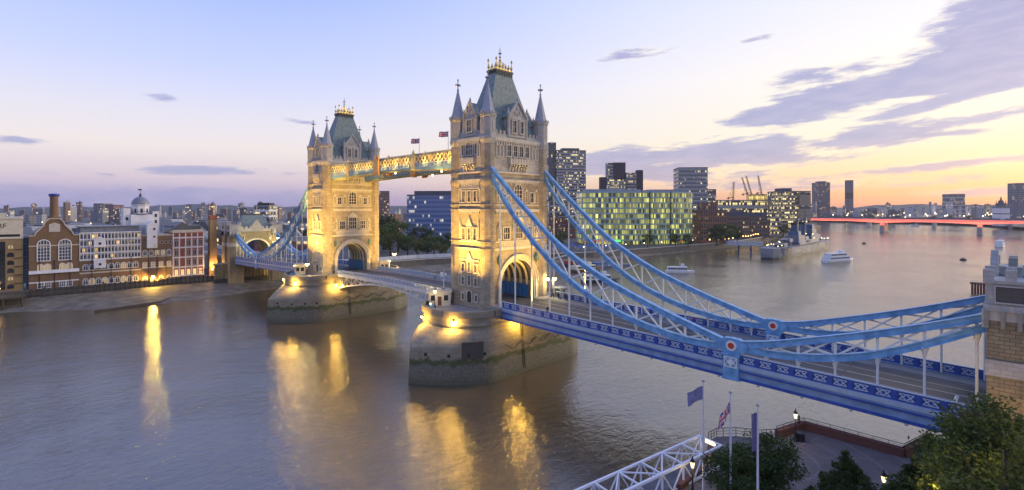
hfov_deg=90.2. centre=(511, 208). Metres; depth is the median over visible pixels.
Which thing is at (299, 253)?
suspension chain
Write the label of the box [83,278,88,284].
window
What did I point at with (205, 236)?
house
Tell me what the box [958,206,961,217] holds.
block
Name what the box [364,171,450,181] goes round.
walkway
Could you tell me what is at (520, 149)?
window
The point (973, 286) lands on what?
mooring dolphin
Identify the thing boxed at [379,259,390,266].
control cabin
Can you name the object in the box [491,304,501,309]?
bridge pavement
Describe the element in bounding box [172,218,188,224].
house
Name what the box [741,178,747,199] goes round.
tower crane
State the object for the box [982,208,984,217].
house
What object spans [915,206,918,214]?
tower
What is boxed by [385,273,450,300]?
bascule leaf
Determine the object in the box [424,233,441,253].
tree
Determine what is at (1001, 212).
building
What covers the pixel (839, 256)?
tour boat
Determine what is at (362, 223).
window
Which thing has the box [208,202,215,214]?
block
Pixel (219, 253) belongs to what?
approach viaduct
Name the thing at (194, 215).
block
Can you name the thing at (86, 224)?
house
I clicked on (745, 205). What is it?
long white office
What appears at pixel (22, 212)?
house
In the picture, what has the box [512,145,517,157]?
window
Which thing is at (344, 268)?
bridge road
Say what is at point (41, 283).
window
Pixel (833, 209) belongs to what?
block
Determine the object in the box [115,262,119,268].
window
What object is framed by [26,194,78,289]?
boiler house
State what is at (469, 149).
window
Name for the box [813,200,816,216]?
tower
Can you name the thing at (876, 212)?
block
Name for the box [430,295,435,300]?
window
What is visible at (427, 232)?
tree
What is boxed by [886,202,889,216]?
tower
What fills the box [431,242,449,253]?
tree
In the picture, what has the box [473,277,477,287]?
window
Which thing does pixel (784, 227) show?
tree
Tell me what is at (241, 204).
tower
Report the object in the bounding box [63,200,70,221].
tower
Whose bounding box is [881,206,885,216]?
house
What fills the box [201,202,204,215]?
tower
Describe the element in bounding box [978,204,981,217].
tower
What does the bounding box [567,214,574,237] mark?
brick house
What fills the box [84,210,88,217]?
house
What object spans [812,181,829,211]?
tower slab
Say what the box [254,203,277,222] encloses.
white office
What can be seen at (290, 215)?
block
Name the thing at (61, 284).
window
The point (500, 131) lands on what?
bridge tower
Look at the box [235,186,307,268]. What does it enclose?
suspension chain
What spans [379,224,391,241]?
tree
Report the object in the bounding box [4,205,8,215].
tower
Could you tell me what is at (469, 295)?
doorway
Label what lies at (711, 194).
pale block
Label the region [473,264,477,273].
window
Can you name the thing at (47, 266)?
window
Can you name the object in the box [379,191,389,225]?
brick tower block
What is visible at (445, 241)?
tree
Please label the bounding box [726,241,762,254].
ship gangway
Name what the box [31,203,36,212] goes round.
tower
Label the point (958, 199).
pale horizon block
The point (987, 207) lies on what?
tower
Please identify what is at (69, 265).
window
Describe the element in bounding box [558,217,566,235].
brick house
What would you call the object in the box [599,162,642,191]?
stepped office towers
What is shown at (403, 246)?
tree
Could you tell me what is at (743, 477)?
tree
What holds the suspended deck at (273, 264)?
hanging from the suspension chain at (299, 253)
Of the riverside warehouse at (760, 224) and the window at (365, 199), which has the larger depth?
the riverside warehouse at (760, 224)
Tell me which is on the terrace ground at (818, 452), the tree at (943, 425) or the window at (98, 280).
the tree at (943, 425)
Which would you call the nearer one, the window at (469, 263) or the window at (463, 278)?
the window at (469, 263)
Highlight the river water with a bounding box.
[0,220,1023,489]
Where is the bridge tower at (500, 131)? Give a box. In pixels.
[449,53,548,310]
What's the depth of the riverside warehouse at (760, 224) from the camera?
565.88 m
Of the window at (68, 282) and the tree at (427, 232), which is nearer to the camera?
the window at (68, 282)
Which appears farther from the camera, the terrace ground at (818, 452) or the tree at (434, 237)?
the tree at (434, 237)
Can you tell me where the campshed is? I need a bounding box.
[94,297,170,312]
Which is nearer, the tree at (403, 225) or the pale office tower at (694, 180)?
the tree at (403, 225)
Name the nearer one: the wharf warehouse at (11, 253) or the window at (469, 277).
the window at (469, 277)
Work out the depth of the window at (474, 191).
119.45 m
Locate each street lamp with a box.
[546,275,555,296]
[690,455,694,489]
[793,408,797,441]
[881,469,886,486]
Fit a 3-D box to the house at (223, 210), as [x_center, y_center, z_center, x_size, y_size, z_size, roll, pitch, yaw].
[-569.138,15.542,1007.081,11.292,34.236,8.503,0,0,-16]
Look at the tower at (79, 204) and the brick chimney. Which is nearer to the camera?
the brick chimney
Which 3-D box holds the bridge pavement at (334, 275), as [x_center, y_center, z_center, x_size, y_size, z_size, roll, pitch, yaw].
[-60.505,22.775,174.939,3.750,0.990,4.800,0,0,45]
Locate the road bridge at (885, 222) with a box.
[811,218,1023,234]
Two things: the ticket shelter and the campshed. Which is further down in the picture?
the campshed
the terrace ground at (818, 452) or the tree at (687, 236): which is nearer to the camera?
the terrace ground at (818, 452)
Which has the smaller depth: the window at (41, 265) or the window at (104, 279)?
the window at (41, 265)
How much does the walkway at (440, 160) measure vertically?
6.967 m
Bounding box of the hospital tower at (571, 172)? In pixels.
[556,148,585,228]
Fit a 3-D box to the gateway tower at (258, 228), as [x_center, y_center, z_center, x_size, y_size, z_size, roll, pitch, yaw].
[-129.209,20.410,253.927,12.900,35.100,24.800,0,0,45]
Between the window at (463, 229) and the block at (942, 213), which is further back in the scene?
the block at (942, 213)
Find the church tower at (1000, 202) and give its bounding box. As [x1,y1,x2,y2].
[996,197,1005,206]
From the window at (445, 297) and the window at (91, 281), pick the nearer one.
the window at (445, 297)
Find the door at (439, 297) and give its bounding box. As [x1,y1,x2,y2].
[438,296,441,305]
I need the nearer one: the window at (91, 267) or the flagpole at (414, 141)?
the flagpole at (414, 141)
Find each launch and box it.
[564,260,577,266]
[581,269,618,282]
[665,264,694,272]
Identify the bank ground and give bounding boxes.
[14,213,815,289]
[837,214,1023,226]
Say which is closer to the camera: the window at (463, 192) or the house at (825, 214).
the window at (463, 192)
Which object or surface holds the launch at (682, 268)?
on the river water
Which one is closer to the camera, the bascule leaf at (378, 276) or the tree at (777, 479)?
the tree at (777, 479)
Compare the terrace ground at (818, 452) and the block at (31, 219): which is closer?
the terrace ground at (818, 452)
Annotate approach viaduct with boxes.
[204,243,260,278]
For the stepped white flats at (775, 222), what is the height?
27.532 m
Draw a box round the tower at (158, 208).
[156,205,160,217]
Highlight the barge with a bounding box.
[570,262,600,272]
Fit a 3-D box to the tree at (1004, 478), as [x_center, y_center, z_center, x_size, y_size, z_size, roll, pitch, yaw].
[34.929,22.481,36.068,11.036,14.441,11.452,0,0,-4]
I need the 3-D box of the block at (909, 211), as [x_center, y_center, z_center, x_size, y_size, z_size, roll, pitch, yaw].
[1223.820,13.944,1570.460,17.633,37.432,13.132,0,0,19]
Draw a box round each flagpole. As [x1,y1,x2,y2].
[411,138,419,152]
[439,131,448,148]
[687,380,704,489]
[718,391,731,488]
[751,404,759,489]
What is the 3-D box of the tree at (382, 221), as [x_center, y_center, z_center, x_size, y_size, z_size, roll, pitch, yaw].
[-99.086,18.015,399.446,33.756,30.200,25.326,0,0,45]
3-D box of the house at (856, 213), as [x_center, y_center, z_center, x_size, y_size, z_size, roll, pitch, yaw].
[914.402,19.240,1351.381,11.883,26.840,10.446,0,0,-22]
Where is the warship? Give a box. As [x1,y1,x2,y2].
[760,208,828,259]
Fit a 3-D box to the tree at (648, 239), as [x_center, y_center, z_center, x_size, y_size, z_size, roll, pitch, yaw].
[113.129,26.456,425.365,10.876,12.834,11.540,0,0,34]
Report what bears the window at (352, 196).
in the bridge tower at (342, 214)
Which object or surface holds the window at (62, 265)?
in the boiler house at (53, 246)
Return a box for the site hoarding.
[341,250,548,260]
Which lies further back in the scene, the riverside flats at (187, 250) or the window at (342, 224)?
the riverside flats at (187, 250)
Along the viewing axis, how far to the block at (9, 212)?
882.61 m
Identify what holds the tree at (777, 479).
on the terrace ground at (818, 452)
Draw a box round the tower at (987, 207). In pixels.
[984,204,990,216]
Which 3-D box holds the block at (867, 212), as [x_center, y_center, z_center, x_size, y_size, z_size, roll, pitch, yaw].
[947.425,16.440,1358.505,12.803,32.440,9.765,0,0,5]
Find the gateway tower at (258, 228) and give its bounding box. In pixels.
[221,214,282,283]
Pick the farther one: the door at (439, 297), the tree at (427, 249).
the tree at (427, 249)
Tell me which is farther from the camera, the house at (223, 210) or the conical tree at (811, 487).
the house at (223, 210)
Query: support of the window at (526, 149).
in the bridge tower at (500, 131)
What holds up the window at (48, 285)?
in the boiler house at (53, 246)
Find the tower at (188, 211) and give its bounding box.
[185,204,191,221]
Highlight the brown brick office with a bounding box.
[692,210,726,242]
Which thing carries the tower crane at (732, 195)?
on the bank ground at (343, 253)
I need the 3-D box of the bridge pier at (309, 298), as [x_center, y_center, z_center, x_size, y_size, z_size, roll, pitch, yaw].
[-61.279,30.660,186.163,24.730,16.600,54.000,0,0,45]
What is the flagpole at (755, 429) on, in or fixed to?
on the terrace ground at (818, 452)
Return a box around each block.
[5,209,13,216]
[25,213,36,225]
[33,207,44,214]
[36,212,46,224]
[90,210,96,221]
[97,207,108,221]
[113,209,120,222]
[173,212,178,217]
[192,210,195,219]
[197,207,202,218]
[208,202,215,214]
[217,217,227,221]
[217,230,221,244]
[227,209,231,220]
[233,210,238,220]
[247,240,253,249]
[278,206,281,218]
[282,225,293,254]
[288,211,293,219]
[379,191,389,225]
[385,211,401,231]
[697,202,716,209]
[708,189,715,199]
[768,188,798,233]
[830,206,836,215]
[864,208,870,216]
[872,209,879,216]
[905,207,913,217]
[939,209,946,217]
[942,194,964,217]
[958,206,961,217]
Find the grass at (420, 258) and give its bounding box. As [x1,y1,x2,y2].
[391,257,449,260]
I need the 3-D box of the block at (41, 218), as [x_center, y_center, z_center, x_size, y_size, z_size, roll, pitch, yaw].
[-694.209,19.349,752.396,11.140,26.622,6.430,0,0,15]
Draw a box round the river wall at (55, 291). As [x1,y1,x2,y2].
[0,275,211,299]
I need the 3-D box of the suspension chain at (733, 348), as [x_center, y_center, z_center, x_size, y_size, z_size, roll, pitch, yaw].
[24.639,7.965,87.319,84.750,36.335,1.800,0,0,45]
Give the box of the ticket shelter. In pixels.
[552,286,567,296]
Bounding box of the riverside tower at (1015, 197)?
[1007,183,1023,218]
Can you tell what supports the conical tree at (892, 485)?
on the terrace ground at (818, 452)
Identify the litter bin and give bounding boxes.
[796,430,805,441]
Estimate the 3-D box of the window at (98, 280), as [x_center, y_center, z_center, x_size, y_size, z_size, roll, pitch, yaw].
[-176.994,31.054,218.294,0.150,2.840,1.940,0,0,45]
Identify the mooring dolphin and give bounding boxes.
[970,282,984,293]
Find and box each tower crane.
[727,182,734,199]
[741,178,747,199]
[756,176,762,193]
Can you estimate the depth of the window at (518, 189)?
123.82 m
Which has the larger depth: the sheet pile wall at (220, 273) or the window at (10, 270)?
the sheet pile wall at (220, 273)
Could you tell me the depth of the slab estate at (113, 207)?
1250.00 m
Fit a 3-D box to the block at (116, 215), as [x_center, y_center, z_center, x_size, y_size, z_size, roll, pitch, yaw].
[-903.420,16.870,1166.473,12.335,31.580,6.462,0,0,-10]
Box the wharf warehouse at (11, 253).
[0,213,23,291]
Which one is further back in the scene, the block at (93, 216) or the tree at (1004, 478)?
the block at (93, 216)
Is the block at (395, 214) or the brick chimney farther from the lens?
the block at (395, 214)
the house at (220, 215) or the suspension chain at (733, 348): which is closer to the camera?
the suspension chain at (733, 348)
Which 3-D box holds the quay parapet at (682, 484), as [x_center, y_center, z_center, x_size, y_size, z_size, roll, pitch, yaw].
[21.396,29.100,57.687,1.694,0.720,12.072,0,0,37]
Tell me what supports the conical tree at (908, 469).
on the terrace ground at (818, 452)
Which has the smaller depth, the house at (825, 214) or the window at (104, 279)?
the window at (104, 279)
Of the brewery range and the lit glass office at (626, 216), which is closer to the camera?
the brewery range
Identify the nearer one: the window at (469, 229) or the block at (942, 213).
the window at (469, 229)
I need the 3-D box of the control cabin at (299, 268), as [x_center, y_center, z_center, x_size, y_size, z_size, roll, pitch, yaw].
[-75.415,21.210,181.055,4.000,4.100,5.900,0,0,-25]
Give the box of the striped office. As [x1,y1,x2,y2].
[548,201,565,216]
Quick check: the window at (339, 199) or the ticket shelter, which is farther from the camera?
the window at (339, 199)
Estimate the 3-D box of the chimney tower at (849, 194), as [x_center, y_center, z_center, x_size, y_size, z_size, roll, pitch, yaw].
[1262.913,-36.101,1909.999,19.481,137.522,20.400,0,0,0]
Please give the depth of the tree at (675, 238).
428.57 m
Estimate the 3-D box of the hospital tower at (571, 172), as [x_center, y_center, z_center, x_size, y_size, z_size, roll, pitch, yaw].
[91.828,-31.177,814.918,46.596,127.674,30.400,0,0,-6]
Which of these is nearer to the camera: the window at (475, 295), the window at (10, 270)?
the window at (475, 295)
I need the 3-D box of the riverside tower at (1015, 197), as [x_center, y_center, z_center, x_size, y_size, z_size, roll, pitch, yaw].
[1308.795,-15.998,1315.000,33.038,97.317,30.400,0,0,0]
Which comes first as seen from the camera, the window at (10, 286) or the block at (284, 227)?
the window at (10, 286)
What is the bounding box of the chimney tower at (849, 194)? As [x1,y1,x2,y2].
[845,180,852,216]
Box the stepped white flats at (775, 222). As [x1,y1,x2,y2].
[767,212,780,235]
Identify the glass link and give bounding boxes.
[23,236,28,289]
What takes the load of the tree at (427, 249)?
on the bank ground at (343, 253)
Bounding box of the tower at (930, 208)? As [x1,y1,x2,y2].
[929,201,931,216]
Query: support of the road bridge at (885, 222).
on the river water
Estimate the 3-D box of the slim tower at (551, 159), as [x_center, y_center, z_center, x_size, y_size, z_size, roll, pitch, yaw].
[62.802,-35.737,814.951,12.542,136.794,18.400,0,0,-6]
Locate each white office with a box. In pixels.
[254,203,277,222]
[708,200,767,211]
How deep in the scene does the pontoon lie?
317.67 m
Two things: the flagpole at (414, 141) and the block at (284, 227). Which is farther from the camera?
the block at (284, 227)
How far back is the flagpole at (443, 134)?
132.68 m
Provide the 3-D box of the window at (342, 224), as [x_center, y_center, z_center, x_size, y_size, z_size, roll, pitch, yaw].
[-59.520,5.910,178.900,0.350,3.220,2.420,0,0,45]
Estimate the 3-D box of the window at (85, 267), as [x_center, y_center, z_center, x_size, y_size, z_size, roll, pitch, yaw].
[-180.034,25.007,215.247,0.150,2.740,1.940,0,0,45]
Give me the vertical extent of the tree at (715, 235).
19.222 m
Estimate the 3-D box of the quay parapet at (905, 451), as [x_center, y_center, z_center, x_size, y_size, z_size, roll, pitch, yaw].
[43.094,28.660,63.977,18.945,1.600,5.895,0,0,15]
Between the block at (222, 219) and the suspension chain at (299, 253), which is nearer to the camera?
the suspension chain at (299, 253)
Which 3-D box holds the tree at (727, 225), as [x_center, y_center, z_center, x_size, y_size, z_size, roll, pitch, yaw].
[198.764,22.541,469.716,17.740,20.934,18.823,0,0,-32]
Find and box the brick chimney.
[207,215,217,274]
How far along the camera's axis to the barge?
300.05 m
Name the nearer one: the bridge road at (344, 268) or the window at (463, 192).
the window at (463, 192)
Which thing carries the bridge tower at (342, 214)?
on the bridge pier at (309, 298)
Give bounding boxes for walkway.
[330,149,450,180]
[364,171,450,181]
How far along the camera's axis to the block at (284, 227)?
346.38 m
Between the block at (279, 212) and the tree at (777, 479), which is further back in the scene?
the block at (279, 212)
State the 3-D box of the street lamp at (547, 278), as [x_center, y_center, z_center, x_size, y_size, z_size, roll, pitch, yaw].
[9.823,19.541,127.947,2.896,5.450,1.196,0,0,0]
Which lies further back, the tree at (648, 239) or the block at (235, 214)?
the block at (235, 214)
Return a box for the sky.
[0,0,1023,208]
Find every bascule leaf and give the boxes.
[337,266,427,287]
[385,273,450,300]
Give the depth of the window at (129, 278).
225.91 m
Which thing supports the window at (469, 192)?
in the bridge tower at (500, 131)
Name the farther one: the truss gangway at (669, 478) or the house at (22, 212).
the house at (22, 212)
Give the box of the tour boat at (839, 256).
[821,248,852,262]
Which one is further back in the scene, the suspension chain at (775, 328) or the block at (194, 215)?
the block at (194, 215)
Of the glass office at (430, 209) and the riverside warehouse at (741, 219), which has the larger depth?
the riverside warehouse at (741, 219)
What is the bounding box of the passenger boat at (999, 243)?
[994,239,1005,246]
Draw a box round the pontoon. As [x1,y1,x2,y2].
[567,261,631,270]
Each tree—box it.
[379,213,398,249]
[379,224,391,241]
[379,232,402,255]
[381,218,413,251]
[396,234,416,254]
[407,225,436,251]
[407,238,425,254]
[422,241,434,253]
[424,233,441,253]
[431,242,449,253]
[437,232,450,253]
[552,231,569,242]
[641,233,653,247]
[670,233,681,245]
[681,232,693,246]
[699,441,775,489]
[704,224,729,245]
[717,221,738,243]
[731,227,743,240]
[734,428,809,489]
[777,225,790,236]
[802,485,815,489]
[815,449,878,489]
[876,455,929,489]
[880,481,898,489]
[903,425,1018,489]
[907,419,1023,489]
[918,400,1023,479]
[936,387,1023,489]
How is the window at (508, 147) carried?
in the bridge tower at (500, 131)
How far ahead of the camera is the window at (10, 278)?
200.00 m
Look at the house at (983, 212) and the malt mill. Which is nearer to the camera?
the malt mill
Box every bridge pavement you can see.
[327,272,337,276]
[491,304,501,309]
[534,296,554,299]
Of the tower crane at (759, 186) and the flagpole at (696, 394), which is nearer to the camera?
the flagpole at (696, 394)
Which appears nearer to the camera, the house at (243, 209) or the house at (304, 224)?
the house at (304, 224)
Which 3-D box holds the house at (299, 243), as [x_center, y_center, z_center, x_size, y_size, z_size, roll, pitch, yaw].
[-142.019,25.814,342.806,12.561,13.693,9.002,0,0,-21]
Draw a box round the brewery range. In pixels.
[75,225,140,285]
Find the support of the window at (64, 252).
in the boiler house at (53, 246)
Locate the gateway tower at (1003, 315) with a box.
[982,250,1023,427]
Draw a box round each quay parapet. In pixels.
[676,444,713,489]
[774,417,932,457]
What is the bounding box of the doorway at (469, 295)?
[466,290,472,302]
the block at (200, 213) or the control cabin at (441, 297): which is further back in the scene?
the block at (200, 213)
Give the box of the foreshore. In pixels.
[0,250,696,312]
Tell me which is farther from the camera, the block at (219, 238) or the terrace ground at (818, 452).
the block at (219, 238)
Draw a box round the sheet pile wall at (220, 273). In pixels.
[212,263,283,282]
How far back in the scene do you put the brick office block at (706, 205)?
491.88 m
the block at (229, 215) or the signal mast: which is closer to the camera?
the signal mast
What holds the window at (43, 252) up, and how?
in the boiler house at (53, 246)
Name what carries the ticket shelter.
on the bridge pier at (470, 346)
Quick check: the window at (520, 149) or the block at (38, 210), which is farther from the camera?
the block at (38, 210)
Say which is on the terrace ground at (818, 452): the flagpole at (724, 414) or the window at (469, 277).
the flagpole at (724, 414)
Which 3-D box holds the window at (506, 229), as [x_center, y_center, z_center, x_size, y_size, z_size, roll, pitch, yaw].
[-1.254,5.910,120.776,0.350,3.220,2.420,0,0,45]
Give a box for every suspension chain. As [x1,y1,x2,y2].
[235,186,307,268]
[276,232,348,259]
[490,166,985,405]
[544,170,985,380]
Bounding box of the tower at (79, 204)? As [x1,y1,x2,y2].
[76,201,82,220]
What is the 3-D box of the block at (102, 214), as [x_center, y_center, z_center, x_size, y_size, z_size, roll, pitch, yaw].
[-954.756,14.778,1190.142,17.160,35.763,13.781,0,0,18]
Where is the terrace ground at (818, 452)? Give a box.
[683,431,939,489]
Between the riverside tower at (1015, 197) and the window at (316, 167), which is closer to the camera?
the window at (316, 167)
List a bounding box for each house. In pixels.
[21,209,24,218]
[23,226,69,235]
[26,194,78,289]
[66,223,90,225]
[66,225,83,229]
[70,206,76,221]
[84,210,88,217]
[159,219,185,232]
[169,207,172,215]
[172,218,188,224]
[192,221,218,230]
[204,231,207,242]
[216,214,225,218]
[220,207,226,218]
[240,206,246,216]
[254,241,282,253]
[282,210,286,218]
[290,236,306,255]
[292,217,306,229]
[548,214,557,236]
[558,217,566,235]
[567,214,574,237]
[822,212,829,216]
[854,210,859,216]
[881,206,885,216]
[888,208,895,216]
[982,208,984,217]
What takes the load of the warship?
on the river water
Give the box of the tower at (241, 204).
[238,202,244,217]
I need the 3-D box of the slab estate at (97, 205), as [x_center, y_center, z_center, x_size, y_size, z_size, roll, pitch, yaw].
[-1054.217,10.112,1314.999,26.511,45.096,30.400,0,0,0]
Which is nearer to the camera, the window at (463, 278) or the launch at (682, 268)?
the window at (463, 278)
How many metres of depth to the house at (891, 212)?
1276.93 m
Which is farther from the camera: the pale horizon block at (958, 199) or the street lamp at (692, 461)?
the pale horizon block at (958, 199)
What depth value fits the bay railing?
65.66 m
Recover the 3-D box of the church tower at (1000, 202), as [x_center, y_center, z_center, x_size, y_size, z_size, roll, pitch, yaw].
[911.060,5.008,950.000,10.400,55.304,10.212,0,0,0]
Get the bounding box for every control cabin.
[293,262,305,274]
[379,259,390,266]
[427,287,451,305]
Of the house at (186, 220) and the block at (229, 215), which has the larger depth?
the block at (229, 215)
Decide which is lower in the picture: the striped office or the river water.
the river water
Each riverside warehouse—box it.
[727,212,749,238]
[747,212,770,237]
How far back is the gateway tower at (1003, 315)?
55.08 m
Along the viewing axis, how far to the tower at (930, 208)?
1710.72 m
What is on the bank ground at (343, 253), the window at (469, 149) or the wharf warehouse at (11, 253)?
the wharf warehouse at (11, 253)
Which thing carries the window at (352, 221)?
in the bridge tower at (342, 214)
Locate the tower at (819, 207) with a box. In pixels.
[817,201,821,213]
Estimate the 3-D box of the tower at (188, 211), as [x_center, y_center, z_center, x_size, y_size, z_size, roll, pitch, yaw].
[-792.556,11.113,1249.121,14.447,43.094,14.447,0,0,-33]
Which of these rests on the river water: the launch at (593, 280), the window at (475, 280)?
the launch at (593, 280)
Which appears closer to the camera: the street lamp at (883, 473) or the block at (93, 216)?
the street lamp at (883, 473)
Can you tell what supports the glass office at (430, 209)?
on the bank ground at (343, 253)
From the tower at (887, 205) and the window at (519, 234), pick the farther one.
the tower at (887, 205)
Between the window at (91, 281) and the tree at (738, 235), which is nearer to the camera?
the window at (91, 281)
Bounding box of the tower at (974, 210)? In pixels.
[971,204,978,217]
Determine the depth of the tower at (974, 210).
1734.61 m
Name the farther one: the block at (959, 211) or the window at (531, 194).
the block at (959, 211)
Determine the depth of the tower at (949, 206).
1599.74 m
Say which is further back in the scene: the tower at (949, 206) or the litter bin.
the tower at (949, 206)
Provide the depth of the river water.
103.67 m
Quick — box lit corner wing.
[799,191,810,223]
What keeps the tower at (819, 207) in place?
on the bank ground at (1014, 225)
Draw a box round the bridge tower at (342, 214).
[307,101,379,274]
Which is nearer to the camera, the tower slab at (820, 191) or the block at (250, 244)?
the block at (250, 244)
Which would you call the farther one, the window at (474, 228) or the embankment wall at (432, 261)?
the embankment wall at (432, 261)
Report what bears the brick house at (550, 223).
on the bank ground at (343, 253)
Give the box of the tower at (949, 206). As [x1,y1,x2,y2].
[946,200,952,216]
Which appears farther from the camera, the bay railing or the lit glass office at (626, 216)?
the lit glass office at (626, 216)
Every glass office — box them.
[407,191,450,241]
[576,189,691,244]
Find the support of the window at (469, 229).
in the bridge tower at (500, 131)
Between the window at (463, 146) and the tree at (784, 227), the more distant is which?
the tree at (784, 227)
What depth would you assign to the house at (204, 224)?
394.84 m
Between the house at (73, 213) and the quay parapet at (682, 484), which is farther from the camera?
the house at (73, 213)
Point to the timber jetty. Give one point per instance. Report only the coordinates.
(13, 295)
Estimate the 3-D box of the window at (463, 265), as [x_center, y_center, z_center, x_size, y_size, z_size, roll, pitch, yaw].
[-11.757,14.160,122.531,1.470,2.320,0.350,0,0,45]
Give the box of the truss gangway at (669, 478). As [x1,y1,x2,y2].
[574,435,722,489]
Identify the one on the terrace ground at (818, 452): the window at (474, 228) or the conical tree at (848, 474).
the conical tree at (848, 474)
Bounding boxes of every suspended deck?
[235,254,347,271]
[500,291,985,432]
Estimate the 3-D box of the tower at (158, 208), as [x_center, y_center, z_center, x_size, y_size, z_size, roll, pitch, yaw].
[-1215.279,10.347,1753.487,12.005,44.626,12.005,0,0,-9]
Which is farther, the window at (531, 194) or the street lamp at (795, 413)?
the window at (531, 194)
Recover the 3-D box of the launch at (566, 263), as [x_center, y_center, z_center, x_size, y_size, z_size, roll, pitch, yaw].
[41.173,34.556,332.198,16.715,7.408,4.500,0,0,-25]
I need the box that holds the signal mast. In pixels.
[440,268,446,286]
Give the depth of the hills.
3167.50 m
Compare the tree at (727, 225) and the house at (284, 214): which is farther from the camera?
the house at (284, 214)
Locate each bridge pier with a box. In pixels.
[267,265,406,323]
[408,287,577,385]
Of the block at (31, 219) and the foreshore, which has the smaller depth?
the foreshore
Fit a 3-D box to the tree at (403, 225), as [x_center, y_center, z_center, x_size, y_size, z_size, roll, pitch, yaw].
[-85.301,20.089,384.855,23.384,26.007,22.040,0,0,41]
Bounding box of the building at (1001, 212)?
[992,206,1009,225]
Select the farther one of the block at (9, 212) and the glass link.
the block at (9, 212)
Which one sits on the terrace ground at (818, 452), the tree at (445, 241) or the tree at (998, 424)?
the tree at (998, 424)
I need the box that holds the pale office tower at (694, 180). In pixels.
[673,167,707,209]
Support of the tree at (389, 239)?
on the bank ground at (343, 253)
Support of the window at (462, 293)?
in the bridge tower at (500, 131)
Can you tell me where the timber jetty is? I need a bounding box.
[0,291,25,309]
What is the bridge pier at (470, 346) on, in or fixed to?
in the river water
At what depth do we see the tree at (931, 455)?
42.90 m
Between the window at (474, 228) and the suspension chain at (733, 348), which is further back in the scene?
the window at (474, 228)
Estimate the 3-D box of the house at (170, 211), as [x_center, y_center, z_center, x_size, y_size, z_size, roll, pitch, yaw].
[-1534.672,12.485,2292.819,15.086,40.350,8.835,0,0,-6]
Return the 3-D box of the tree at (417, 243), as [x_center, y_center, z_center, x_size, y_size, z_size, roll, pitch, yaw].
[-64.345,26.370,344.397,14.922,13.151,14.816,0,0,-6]
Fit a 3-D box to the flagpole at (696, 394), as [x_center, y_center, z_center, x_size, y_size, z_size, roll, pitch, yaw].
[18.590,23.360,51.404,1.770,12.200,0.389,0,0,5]
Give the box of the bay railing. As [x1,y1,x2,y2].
[708,427,775,439]
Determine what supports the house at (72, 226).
on the bank ground at (343, 253)
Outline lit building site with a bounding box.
[748,194,767,199]
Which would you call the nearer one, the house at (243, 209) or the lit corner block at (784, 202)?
the lit corner block at (784, 202)
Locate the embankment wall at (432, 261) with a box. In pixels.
[379,225,820,266]
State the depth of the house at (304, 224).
474.30 m
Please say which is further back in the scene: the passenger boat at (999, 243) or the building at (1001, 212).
the building at (1001, 212)
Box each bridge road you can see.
[338,266,368,271]
[502,293,543,304]
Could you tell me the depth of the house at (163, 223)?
543.60 m
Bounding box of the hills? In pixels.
[0,203,1006,214]
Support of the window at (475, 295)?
in the bridge tower at (500, 131)
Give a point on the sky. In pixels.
(178, 102)
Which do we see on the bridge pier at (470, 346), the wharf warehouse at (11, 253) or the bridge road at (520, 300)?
the bridge road at (520, 300)
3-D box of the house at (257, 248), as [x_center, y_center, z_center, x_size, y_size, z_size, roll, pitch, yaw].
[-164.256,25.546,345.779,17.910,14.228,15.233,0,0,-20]
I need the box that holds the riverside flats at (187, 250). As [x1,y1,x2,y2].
[163,221,203,277]
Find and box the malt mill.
[121,189,171,280]
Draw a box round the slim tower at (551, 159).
[547,142,555,228]
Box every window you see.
[7,268,13,272]
[7,276,13,280]
[7,284,13,288]
[37,239,50,261]
[37,264,43,270]
[37,282,43,288]
[44,264,50,269]
[44,282,50,287]
[58,239,71,260]
[59,263,65,268]
[59,280,65,286]
[66,262,72,268]
[66,280,72,285]
[83,264,88,270]
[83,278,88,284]
[89,264,94,270]
[89,278,94,284]
[96,277,101,283]
[102,277,107,283]
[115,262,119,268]
[115,276,119,282]
[127,275,131,281]
[315,164,318,172]
[337,197,341,204]
[339,220,345,229]
[348,192,356,204]
[348,217,356,229]
[359,220,365,228]
[363,197,367,204]
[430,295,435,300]
[443,294,448,300]
[461,144,464,156]
[461,190,465,202]
[461,227,465,240]
[461,262,465,271]
[461,275,465,285]
[461,291,464,300]
[465,142,473,156]
[467,190,471,202]
[467,227,471,240]
[467,261,471,272]
[467,274,471,286]
[473,190,476,202]
[473,227,477,240]
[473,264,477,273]
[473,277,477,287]
[474,142,477,155]
[474,294,477,302]
[503,226,510,239]
[506,144,511,156]
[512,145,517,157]
[513,184,522,202]
[513,221,522,239]
[518,146,523,158]
[524,146,529,158]
[529,192,534,203]
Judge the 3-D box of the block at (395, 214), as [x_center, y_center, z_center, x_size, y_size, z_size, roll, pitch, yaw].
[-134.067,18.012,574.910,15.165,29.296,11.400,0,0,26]
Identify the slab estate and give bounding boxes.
[93,203,112,210]
[105,205,123,221]
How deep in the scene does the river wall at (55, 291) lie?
218.43 m
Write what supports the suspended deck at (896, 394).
hanging from the suspension chain at (733, 348)
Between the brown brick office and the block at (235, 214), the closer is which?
the brown brick office
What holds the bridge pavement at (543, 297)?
on the bridge pier at (470, 346)
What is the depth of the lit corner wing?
638.00 m
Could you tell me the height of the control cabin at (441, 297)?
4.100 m
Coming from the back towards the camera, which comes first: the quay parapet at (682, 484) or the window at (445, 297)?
the window at (445, 297)

